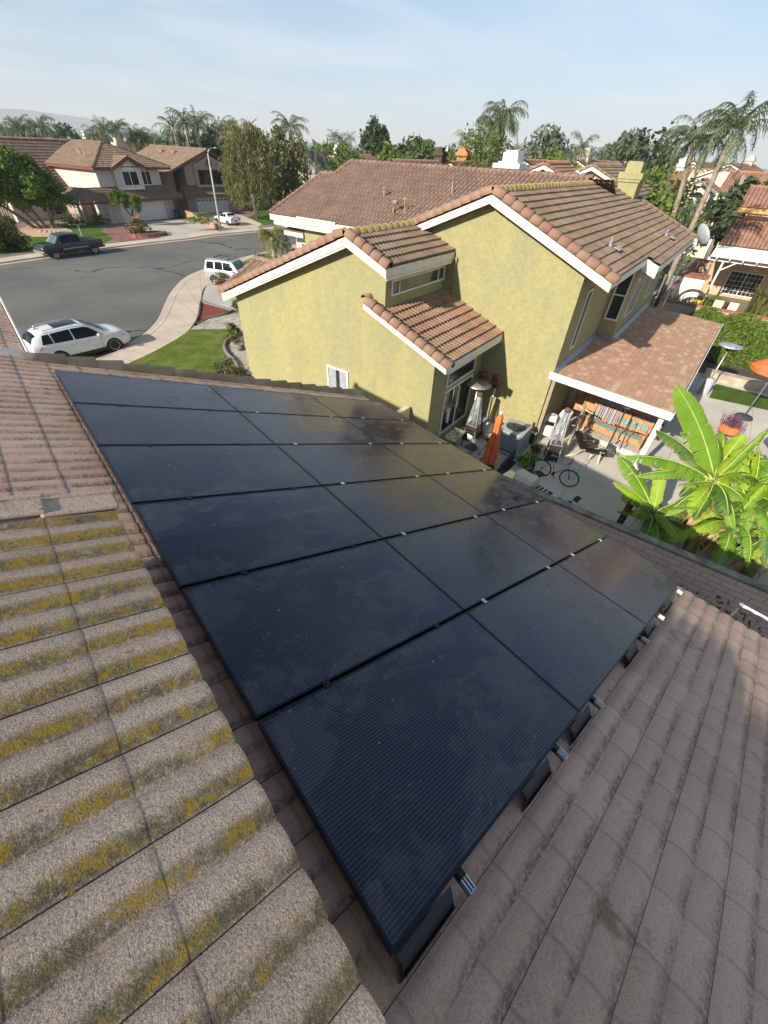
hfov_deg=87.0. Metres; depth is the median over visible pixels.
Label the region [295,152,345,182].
house
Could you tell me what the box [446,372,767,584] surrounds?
patio
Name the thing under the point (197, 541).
solar panel
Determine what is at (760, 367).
open umbrella
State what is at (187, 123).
palm tree
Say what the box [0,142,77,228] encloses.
broad tree
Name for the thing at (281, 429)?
solar panel
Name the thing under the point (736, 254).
pergola
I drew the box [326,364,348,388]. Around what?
window
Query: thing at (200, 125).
palm tree
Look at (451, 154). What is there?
broad tree
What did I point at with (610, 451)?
weight plates
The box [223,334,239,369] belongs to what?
curved edging
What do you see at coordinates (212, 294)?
neighbour driveway
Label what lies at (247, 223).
second driveway
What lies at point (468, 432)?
wire pen
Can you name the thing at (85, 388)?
solar panel
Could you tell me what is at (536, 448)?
plant
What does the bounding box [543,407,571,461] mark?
pyramid heater
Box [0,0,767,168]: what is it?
sky
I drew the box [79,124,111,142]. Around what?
palm tree
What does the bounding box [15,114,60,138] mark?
palm tree
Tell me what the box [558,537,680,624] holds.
solar panel
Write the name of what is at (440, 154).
house
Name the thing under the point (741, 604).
white pole
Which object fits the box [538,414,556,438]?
folding chair
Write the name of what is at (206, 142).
bushy tree
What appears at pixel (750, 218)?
window
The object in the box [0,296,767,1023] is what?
tiled house
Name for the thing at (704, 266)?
side wall
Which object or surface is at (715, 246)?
window
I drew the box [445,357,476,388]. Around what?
transom window
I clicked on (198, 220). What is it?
shrub
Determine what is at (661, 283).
side gate
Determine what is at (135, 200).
pruned tree
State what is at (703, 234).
satellite dish
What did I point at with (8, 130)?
bushy tree
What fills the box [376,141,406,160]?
round tree
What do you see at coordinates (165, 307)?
gutter
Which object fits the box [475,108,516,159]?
palm tree
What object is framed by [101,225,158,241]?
brick path
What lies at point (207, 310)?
mulch bed
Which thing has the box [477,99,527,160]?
palm tree
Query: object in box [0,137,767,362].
ground
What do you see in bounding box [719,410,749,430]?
reed clump
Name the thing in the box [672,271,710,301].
white shed
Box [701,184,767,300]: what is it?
orange house
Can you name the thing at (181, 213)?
waste bin
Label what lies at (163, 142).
bushy tree
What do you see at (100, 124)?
palm tree
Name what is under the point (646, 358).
patio cover
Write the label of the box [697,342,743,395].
mushroom heater
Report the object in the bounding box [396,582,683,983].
array skirt
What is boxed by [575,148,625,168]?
house
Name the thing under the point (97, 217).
shrub
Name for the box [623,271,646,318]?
window
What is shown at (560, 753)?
mounting rail
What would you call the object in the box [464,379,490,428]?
mushroom heater
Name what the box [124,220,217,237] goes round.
driveway
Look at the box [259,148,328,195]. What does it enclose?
house
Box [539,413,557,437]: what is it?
folding chair
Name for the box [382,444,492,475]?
solar panel
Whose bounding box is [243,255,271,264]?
side lawn
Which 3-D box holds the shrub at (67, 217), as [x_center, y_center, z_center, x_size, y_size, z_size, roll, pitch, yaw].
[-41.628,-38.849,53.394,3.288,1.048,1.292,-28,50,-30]
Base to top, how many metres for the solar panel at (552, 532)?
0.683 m
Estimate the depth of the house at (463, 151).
45.99 m
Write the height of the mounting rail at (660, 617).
0.052 m
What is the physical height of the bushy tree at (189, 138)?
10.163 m
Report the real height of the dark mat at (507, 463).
0.500 m
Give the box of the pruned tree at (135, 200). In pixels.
[107,188,141,216]
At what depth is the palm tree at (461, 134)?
87.18 m
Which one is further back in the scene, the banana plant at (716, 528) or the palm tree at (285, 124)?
the palm tree at (285, 124)
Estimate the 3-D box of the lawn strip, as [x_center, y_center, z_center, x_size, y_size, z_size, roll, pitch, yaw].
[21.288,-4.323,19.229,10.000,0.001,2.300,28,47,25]
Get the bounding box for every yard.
[0,200,282,257]
[191,287,250,375]
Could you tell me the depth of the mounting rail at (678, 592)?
5.14 m
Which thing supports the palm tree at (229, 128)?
on the yard at (19, 225)
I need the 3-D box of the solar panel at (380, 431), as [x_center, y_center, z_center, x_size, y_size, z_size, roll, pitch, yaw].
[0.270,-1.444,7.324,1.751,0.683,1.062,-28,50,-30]
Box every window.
[49,209,61,215]
[121,170,140,185]
[141,171,152,184]
[197,170,223,183]
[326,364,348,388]
[390,265,445,296]
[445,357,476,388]
[568,287,594,349]
[604,271,636,321]
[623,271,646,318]
[643,272,658,298]
[692,192,702,197]
[703,236,717,256]
[720,270,765,297]
[750,218,767,220]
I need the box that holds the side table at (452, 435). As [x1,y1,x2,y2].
[444,428,465,444]
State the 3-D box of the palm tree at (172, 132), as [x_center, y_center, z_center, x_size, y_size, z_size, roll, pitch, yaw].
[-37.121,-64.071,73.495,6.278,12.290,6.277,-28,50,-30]
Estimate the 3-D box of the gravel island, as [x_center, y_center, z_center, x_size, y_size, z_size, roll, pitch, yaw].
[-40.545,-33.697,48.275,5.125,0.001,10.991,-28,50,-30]
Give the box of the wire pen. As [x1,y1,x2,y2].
[440,422,487,457]
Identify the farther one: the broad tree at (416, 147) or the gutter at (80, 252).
the broad tree at (416, 147)
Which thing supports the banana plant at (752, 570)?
on the patio at (596, 490)
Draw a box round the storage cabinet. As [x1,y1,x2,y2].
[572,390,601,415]
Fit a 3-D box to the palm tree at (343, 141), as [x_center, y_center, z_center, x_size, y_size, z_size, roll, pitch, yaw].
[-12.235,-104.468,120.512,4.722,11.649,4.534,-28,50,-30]
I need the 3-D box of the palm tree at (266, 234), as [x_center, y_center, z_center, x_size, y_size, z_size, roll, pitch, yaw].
[-9.502,-22.677,35.187,2.802,3.636,2.878,4,42,1]
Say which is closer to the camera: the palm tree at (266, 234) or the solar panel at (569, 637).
the solar panel at (569, 637)
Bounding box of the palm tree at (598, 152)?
[592,145,613,160]
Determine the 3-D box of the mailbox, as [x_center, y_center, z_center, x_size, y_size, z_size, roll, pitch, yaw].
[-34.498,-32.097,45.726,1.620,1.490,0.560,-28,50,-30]
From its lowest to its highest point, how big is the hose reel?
0.891 m
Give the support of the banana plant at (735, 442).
on the patio at (596, 490)
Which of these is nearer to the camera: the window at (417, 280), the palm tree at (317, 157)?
the window at (417, 280)
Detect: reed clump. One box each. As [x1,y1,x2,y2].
[650,291,708,306]
[704,295,726,305]
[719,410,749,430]
[744,281,767,316]
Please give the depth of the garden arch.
31.31 m
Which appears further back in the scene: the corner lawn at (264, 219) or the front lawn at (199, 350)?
the corner lawn at (264, 219)
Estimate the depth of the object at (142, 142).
77.90 m
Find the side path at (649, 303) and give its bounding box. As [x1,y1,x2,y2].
[648,275,676,305]
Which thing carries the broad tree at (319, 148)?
on the ground at (742, 306)
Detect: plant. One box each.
[517,451,538,469]
[530,442,542,453]
[613,456,699,546]
[624,385,767,555]
[668,480,767,567]
[676,431,753,524]
[693,446,767,567]
[728,521,767,579]
[736,453,767,545]
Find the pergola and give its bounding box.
[705,245,767,296]
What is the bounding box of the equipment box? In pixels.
[528,431,536,444]
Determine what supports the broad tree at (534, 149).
on the ground at (742, 306)
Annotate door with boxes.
[119,201,166,222]
[196,197,229,212]
[438,373,473,435]
[678,282,696,301]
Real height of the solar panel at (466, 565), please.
0.683 m
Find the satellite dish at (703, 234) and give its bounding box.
[689,222,713,251]
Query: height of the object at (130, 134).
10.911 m
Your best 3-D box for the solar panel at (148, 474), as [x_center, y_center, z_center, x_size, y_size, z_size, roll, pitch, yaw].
[-1.669,-0.434,4.129,1.751,0.683,1.062,-28,50,-30]
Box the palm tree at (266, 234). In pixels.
[257,226,290,258]
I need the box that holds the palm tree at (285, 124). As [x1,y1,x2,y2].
[270,111,308,187]
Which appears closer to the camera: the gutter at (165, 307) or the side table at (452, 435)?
the side table at (452, 435)
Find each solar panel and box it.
[55,370,237,411]
[74,403,274,447]
[99,445,320,506]
[132,486,381,589]
[181,540,463,721]
[209,385,340,416]
[239,412,379,444]
[258,612,579,956]
[277,444,426,485]
[310,395,410,420]
[323,476,483,539]
[342,417,448,443]
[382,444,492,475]
[384,515,554,612]
[429,470,544,514]
[467,564,646,711]
[486,500,605,564]
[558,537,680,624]
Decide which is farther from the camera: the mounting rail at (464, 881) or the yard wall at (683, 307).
the yard wall at (683, 307)
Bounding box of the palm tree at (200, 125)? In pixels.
[178,105,214,147]
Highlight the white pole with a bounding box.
[730,602,767,620]
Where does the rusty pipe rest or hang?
on the patio at (596, 490)
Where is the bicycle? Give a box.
[533,454,578,486]
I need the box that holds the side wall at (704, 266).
[660,258,713,297]
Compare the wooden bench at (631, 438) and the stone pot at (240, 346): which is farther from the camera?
the stone pot at (240, 346)
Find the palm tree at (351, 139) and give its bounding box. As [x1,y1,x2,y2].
[342,130,358,148]
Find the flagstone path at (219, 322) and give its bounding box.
[190,314,241,330]
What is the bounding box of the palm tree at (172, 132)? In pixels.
[152,111,192,146]
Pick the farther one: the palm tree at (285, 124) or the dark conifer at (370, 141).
the dark conifer at (370, 141)
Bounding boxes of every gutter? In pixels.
[0,228,283,264]
[96,244,296,358]
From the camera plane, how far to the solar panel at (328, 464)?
5.31 m
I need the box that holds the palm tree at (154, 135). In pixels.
[133,130,158,150]
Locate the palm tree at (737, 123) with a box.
[653,90,767,305]
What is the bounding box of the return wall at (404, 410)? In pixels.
[396,405,409,418]
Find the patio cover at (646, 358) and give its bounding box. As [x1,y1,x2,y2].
[534,302,722,474]
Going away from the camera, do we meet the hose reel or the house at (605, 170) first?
the hose reel
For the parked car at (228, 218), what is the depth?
55.81 m
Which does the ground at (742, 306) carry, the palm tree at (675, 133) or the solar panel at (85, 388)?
the palm tree at (675, 133)
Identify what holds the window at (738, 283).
in the orange house at (749, 230)
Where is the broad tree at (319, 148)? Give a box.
[311,143,330,153]
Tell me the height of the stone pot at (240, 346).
0.340 m
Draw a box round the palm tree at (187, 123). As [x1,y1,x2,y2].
[164,107,204,146]
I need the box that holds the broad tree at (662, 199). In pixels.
[642,162,713,282]
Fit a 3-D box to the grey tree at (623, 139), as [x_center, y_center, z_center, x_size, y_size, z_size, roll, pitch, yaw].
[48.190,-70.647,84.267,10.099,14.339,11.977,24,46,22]
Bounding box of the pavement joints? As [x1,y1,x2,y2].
[96,244,294,360]
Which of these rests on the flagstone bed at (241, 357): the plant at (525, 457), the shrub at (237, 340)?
the shrub at (237, 340)
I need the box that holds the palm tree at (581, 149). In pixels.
[564,130,599,164]
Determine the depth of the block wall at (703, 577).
9.89 m
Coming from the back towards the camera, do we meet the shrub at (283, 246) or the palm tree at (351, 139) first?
the palm tree at (351, 139)
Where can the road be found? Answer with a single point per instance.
(128, 289)
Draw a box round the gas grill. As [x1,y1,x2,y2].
[503,468,552,494]
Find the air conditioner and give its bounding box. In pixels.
[498,418,532,459]
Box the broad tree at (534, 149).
[520,122,583,160]
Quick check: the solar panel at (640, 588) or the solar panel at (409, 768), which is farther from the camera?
the solar panel at (640, 588)
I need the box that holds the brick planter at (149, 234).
[128,230,166,237]
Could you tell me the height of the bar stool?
1.065 m
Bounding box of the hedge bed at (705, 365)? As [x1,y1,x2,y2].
[696,361,767,381]
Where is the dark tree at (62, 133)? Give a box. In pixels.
[51,119,83,144]
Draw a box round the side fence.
[0,204,14,220]
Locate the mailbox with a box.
[67,219,85,235]
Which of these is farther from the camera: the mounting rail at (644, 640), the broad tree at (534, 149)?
the broad tree at (534, 149)
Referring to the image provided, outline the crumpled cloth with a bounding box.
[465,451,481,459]
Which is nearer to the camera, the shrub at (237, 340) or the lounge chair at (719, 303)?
the shrub at (237, 340)
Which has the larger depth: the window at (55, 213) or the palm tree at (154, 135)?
the palm tree at (154, 135)
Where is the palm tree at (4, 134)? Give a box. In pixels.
[0,124,17,136]
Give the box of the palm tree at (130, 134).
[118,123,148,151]
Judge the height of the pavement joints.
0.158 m
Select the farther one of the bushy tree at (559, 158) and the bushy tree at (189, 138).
the bushy tree at (189, 138)
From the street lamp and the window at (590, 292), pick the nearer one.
the window at (590, 292)
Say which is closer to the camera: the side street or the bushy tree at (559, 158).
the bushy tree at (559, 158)
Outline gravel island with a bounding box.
[20,223,71,236]
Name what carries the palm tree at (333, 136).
on the ground at (742, 306)
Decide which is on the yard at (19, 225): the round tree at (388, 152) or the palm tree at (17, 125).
the palm tree at (17, 125)
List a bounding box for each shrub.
[0,213,31,251]
[54,213,80,221]
[88,213,109,224]
[123,214,151,232]
[181,211,217,224]
[210,358,227,373]
[212,271,225,284]
[214,357,247,375]
[225,322,241,335]
[228,332,240,344]
[231,296,238,310]
[253,251,270,257]
[272,237,292,257]
[682,586,762,632]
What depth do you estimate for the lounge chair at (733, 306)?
31.33 m
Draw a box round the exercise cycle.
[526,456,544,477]
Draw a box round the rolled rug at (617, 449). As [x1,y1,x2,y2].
[595,438,638,455]
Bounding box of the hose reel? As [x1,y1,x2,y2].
[479,419,494,440]
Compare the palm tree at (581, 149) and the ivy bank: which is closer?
the ivy bank
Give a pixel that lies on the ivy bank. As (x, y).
(751, 337)
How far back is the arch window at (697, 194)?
49.23 m
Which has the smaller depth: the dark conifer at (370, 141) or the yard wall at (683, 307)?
the yard wall at (683, 307)
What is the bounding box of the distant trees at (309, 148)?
[0,126,715,169]
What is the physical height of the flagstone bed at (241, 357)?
0.001 m
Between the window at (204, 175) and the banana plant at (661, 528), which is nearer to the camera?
the banana plant at (661, 528)
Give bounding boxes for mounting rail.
[319,686,475,896]
[429,628,567,761]
[477,603,603,709]
[542,569,648,644]
[568,556,664,620]
[595,542,682,594]
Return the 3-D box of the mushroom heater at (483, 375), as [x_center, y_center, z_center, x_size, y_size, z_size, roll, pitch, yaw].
[3.911,-4.664,16.838,0.540,2.370,0.540,28,47,25]
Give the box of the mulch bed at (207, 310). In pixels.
[199,303,228,319]
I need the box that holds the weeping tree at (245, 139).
[215,117,278,218]
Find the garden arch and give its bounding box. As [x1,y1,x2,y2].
[678,289,705,304]
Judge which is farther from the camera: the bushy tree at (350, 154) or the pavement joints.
the bushy tree at (350, 154)
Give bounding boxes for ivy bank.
[688,305,767,376]
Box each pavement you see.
[0,226,287,261]
[96,246,296,363]
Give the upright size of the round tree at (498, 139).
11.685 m
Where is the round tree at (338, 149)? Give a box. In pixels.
[313,139,351,171]
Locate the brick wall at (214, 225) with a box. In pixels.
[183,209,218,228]
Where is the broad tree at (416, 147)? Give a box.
[393,133,436,159]
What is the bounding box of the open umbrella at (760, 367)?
[734,359,767,421]
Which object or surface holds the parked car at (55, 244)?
on the road
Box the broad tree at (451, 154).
[444,142,486,162]
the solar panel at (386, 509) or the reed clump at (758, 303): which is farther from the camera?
the reed clump at (758, 303)
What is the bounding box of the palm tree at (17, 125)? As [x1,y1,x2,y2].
[0,114,39,137]
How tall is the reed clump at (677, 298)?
2.026 m
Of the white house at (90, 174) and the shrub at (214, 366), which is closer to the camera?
the shrub at (214, 366)
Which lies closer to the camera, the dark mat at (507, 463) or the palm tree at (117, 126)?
the dark mat at (507, 463)
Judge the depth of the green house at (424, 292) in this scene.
14.90 m
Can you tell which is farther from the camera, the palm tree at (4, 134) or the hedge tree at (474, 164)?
the palm tree at (4, 134)
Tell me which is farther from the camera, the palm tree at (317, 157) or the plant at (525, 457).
the palm tree at (317, 157)
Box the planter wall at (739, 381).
[702,368,767,393]
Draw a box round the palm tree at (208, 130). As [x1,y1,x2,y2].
[189,119,218,149]
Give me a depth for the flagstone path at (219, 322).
25.95 m
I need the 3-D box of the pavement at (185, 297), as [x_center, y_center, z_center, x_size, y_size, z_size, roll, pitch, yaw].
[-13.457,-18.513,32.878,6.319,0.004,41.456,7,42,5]
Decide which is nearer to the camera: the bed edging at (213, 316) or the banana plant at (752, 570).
the banana plant at (752, 570)
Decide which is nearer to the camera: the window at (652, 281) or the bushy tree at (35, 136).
the window at (652, 281)
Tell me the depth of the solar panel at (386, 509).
4.71 m
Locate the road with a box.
[0,231,295,357]
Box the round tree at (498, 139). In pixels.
[446,120,518,167]
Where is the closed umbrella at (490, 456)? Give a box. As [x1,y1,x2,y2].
[481,411,502,469]
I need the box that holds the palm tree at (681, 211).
[666,196,704,227]
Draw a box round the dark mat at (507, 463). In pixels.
[497,449,516,471]
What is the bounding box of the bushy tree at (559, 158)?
[541,140,581,168]
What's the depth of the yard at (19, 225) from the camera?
52.84 m
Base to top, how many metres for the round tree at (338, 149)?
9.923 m
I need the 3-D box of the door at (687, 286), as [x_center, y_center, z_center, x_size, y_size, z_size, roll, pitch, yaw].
[24.575,-17.700,32.882,0.800,1.600,0.050,28,47,25]
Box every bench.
[561,405,604,463]
[581,402,654,451]
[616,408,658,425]
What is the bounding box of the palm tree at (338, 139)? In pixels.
[332,131,345,144]
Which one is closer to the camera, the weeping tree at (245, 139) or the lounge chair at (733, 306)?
the lounge chair at (733, 306)
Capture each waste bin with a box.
[173,209,179,217]
[178,209,184,218]
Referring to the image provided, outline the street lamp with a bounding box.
[207,147,221,229]
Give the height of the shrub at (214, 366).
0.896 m
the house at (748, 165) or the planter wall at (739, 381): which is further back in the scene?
the house at (748, 165)
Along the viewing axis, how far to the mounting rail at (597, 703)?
2.96 m
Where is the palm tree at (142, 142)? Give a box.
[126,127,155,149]
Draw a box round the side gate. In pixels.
[655,274,679,295]
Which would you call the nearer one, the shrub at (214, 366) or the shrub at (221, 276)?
the shrub at (214, 366)
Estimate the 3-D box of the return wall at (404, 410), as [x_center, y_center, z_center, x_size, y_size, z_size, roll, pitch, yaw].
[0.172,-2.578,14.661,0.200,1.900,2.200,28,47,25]
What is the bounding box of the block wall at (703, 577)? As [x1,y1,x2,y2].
[506,476,767,637]
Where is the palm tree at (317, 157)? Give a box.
[303,147,330,178]
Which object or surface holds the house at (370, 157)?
on the ground at (742, 306)
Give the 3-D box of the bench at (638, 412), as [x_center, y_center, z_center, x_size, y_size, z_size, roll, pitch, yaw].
[11.062,-3.917,17.575,1.600,0.825,0.450,28,47,25]
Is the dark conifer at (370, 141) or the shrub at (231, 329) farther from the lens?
the dark conifer at (370, 141)
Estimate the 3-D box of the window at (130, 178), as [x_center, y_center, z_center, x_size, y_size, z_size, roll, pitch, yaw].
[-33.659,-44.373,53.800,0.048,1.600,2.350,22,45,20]
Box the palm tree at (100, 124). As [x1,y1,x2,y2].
[87,115,122,143]
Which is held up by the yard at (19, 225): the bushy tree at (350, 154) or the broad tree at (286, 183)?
the broad tree at (286, 183)
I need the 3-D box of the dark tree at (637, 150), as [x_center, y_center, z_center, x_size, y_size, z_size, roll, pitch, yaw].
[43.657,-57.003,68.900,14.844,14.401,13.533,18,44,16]
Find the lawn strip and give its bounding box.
[709,384,767,409]
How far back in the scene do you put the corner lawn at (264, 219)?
62.83 m
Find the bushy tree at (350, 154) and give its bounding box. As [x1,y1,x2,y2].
[333,147,364,168]
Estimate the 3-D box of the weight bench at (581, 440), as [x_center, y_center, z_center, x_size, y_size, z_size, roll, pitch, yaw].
[8.089,-3.043,15.938,1.524,1.492,1.910,18,44,16]
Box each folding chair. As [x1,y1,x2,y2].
[464,433,480,455]
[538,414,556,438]
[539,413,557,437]
[552,412,569,435]
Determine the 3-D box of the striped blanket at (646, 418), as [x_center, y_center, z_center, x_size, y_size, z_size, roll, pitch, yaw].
[10.886,-3.435,16.503,0.750,0.771,0.330,34,50,30]
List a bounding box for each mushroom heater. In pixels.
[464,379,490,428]
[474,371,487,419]
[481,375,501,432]
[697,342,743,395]
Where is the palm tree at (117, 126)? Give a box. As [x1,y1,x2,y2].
[98,117,132,145]
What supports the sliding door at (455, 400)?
in the green house at (424, 292)
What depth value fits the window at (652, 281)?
20.67 m
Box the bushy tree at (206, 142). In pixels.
[190,128,227,157]
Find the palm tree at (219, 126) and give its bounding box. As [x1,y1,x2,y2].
[204,114,232,166]
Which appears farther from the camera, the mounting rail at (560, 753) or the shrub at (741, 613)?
the shrub at (741, 613)
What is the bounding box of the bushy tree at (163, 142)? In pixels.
[153,130,186,145]
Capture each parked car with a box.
[22,318,130,356]
[32,231,104,258]
[204,254,244,284]
[214,212,240,225]
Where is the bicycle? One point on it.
(553, 462)
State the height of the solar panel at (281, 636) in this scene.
0.683 m
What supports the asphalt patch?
on the road
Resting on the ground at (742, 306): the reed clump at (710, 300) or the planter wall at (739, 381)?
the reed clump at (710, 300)
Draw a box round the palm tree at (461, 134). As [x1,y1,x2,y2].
[453,129,476,151]
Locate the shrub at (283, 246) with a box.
[272,237,292,257]
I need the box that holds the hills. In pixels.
[0,108,767,170]
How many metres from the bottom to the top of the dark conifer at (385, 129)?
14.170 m
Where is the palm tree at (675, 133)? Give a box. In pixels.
[660,115,725,218]
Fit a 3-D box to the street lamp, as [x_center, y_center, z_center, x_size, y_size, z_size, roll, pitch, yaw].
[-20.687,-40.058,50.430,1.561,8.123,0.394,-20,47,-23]
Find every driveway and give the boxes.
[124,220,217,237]
[202,213,260,230]
[202,281,238,310]
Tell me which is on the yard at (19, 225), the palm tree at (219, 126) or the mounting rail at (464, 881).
the palm tree at (219, 126)
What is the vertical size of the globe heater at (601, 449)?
2.114 m
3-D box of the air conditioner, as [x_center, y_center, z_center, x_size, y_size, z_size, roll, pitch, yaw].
[5.140,-2.974,16.081,1.100,0.959,1.350,28,47,25]
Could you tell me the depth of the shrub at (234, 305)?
27.76 m
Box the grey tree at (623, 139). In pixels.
[597,127,643,160]
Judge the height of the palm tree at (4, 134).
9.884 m
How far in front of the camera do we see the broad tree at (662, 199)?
32.34 m
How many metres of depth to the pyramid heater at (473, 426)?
16.12 m
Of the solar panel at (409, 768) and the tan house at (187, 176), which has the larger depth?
the tan house at (187, 176)
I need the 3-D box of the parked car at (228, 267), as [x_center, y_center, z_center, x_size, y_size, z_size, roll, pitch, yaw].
[-12.087,-19.327,32.461,4.380,1.885,2.140,14,43,12]
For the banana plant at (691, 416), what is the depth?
10.78 m
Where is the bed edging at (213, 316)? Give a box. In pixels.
[194,301,233,325]
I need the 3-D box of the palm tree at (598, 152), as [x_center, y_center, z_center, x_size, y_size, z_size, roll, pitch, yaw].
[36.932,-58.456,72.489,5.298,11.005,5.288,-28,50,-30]
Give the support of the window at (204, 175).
in the tan house at (187, 176)
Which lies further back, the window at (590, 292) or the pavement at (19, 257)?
the pavement at (19, 257)
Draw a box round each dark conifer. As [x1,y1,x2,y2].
[353,115,390,156]
[377,124,390,151]
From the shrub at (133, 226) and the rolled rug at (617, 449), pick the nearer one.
the rolled rug at (617, 449)
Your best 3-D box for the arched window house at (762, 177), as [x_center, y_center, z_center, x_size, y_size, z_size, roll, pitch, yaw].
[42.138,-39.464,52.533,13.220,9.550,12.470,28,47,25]
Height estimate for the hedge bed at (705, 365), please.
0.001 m
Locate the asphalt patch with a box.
[209,247,237,252]
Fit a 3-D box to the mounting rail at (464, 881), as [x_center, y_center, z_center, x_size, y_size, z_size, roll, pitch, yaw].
[-1.682,-0.058,3.507,0.046,0.052,6.404,-28,50,-30]
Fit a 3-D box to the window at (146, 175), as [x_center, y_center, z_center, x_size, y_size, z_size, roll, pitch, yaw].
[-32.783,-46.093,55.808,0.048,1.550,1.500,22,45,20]
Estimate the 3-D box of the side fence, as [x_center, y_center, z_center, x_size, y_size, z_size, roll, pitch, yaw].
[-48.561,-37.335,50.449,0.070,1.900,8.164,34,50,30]
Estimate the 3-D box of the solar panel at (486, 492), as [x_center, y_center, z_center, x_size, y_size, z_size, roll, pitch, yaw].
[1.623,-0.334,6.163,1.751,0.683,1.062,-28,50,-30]
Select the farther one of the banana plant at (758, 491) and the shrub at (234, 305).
the shrub at (234, 305)
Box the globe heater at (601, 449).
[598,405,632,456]
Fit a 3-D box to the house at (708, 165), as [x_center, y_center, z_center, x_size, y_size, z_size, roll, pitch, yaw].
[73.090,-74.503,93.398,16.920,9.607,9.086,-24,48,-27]
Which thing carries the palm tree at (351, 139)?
on the ground at (742, 306)
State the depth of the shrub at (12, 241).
38.45 m
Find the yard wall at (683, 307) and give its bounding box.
[657,298,767,321]
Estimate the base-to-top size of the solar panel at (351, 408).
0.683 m
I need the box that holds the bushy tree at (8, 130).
[0,126,20,136]
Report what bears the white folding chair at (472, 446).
on the patio at (596, 490)
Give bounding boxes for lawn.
[0,223,112,254]
[129,329,236,373]
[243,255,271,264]
[249,210,273,224]
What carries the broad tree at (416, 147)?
on the ground at (742, 306)
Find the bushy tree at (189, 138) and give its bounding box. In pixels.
[174,131,197,146]
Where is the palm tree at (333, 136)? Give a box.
[327,129,340,144]
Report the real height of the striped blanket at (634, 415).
0.771 m
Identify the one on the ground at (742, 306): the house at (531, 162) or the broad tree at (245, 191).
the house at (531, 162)
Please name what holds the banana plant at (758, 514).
on the patio at (596, 490)
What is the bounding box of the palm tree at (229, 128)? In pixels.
[214,117,246,171]
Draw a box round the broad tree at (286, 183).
[239,124,315,205]
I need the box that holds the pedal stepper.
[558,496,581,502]
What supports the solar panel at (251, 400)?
attached to the mounting rail at (644, 640)
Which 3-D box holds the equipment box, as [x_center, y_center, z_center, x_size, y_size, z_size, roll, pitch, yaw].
[5.915,-3.068,16.550,0.540,0.535,0.160,28,47,25]
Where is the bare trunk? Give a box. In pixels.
[704,175,746,259]
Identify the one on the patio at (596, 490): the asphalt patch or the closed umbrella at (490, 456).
the closed umbrella at (490, 456)
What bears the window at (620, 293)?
in the green house at (424, 292)
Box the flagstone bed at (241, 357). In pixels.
[227,340,250,374]
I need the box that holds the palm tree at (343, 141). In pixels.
[335,135,350,147]
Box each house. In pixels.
[0,136,182,224]
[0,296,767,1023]
[61,131,138,152]
[137,144,246,212]
[217,158,697,438]
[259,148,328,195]
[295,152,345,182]
[327,145,376,159]
[390,147,450,164]
[446,146,479,165]
[523,158,546,165]
[528,160,584,173]
[574,162,656,198]
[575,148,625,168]
[656,157,767,258]
[684,161,728,189]
[692,155,765,199]
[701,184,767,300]
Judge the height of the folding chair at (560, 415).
1.086 m
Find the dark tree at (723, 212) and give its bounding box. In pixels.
[701,175,767,245]
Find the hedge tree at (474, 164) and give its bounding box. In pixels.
[457,153,492,167]
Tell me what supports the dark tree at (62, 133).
on the yard at (19, 225)
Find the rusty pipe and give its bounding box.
[616,499,633,524]
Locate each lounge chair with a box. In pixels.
[712,300,724,307]
[727,302,739,310]
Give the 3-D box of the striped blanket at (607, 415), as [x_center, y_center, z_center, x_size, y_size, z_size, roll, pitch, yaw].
[9.519,-4.148,17.220,0.950,0.771,0.329,34,50,30]
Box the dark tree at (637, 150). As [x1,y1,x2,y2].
[600,121,682,188]
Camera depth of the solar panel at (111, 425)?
4.56 m
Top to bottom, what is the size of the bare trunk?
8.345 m
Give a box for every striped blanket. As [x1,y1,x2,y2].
[593,402,621,425]
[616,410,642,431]
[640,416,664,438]
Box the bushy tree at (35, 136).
[21,130,41,139]
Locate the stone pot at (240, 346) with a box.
[236,343,244,350]
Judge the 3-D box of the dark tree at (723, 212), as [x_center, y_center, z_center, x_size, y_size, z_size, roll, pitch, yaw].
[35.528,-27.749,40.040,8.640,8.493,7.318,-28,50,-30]
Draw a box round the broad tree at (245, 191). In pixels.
[227,170,258,201]
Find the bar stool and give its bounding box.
[572,403,585,428]
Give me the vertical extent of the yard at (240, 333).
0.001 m
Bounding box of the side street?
[247,202,275,208]
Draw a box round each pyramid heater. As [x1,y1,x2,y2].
[461,392,482,441]
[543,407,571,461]
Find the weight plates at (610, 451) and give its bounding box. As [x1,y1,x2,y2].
[603,444,616,456]
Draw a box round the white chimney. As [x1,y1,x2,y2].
[492,150,530,169]
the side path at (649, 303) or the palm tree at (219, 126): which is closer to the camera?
the side path at (649, 303)

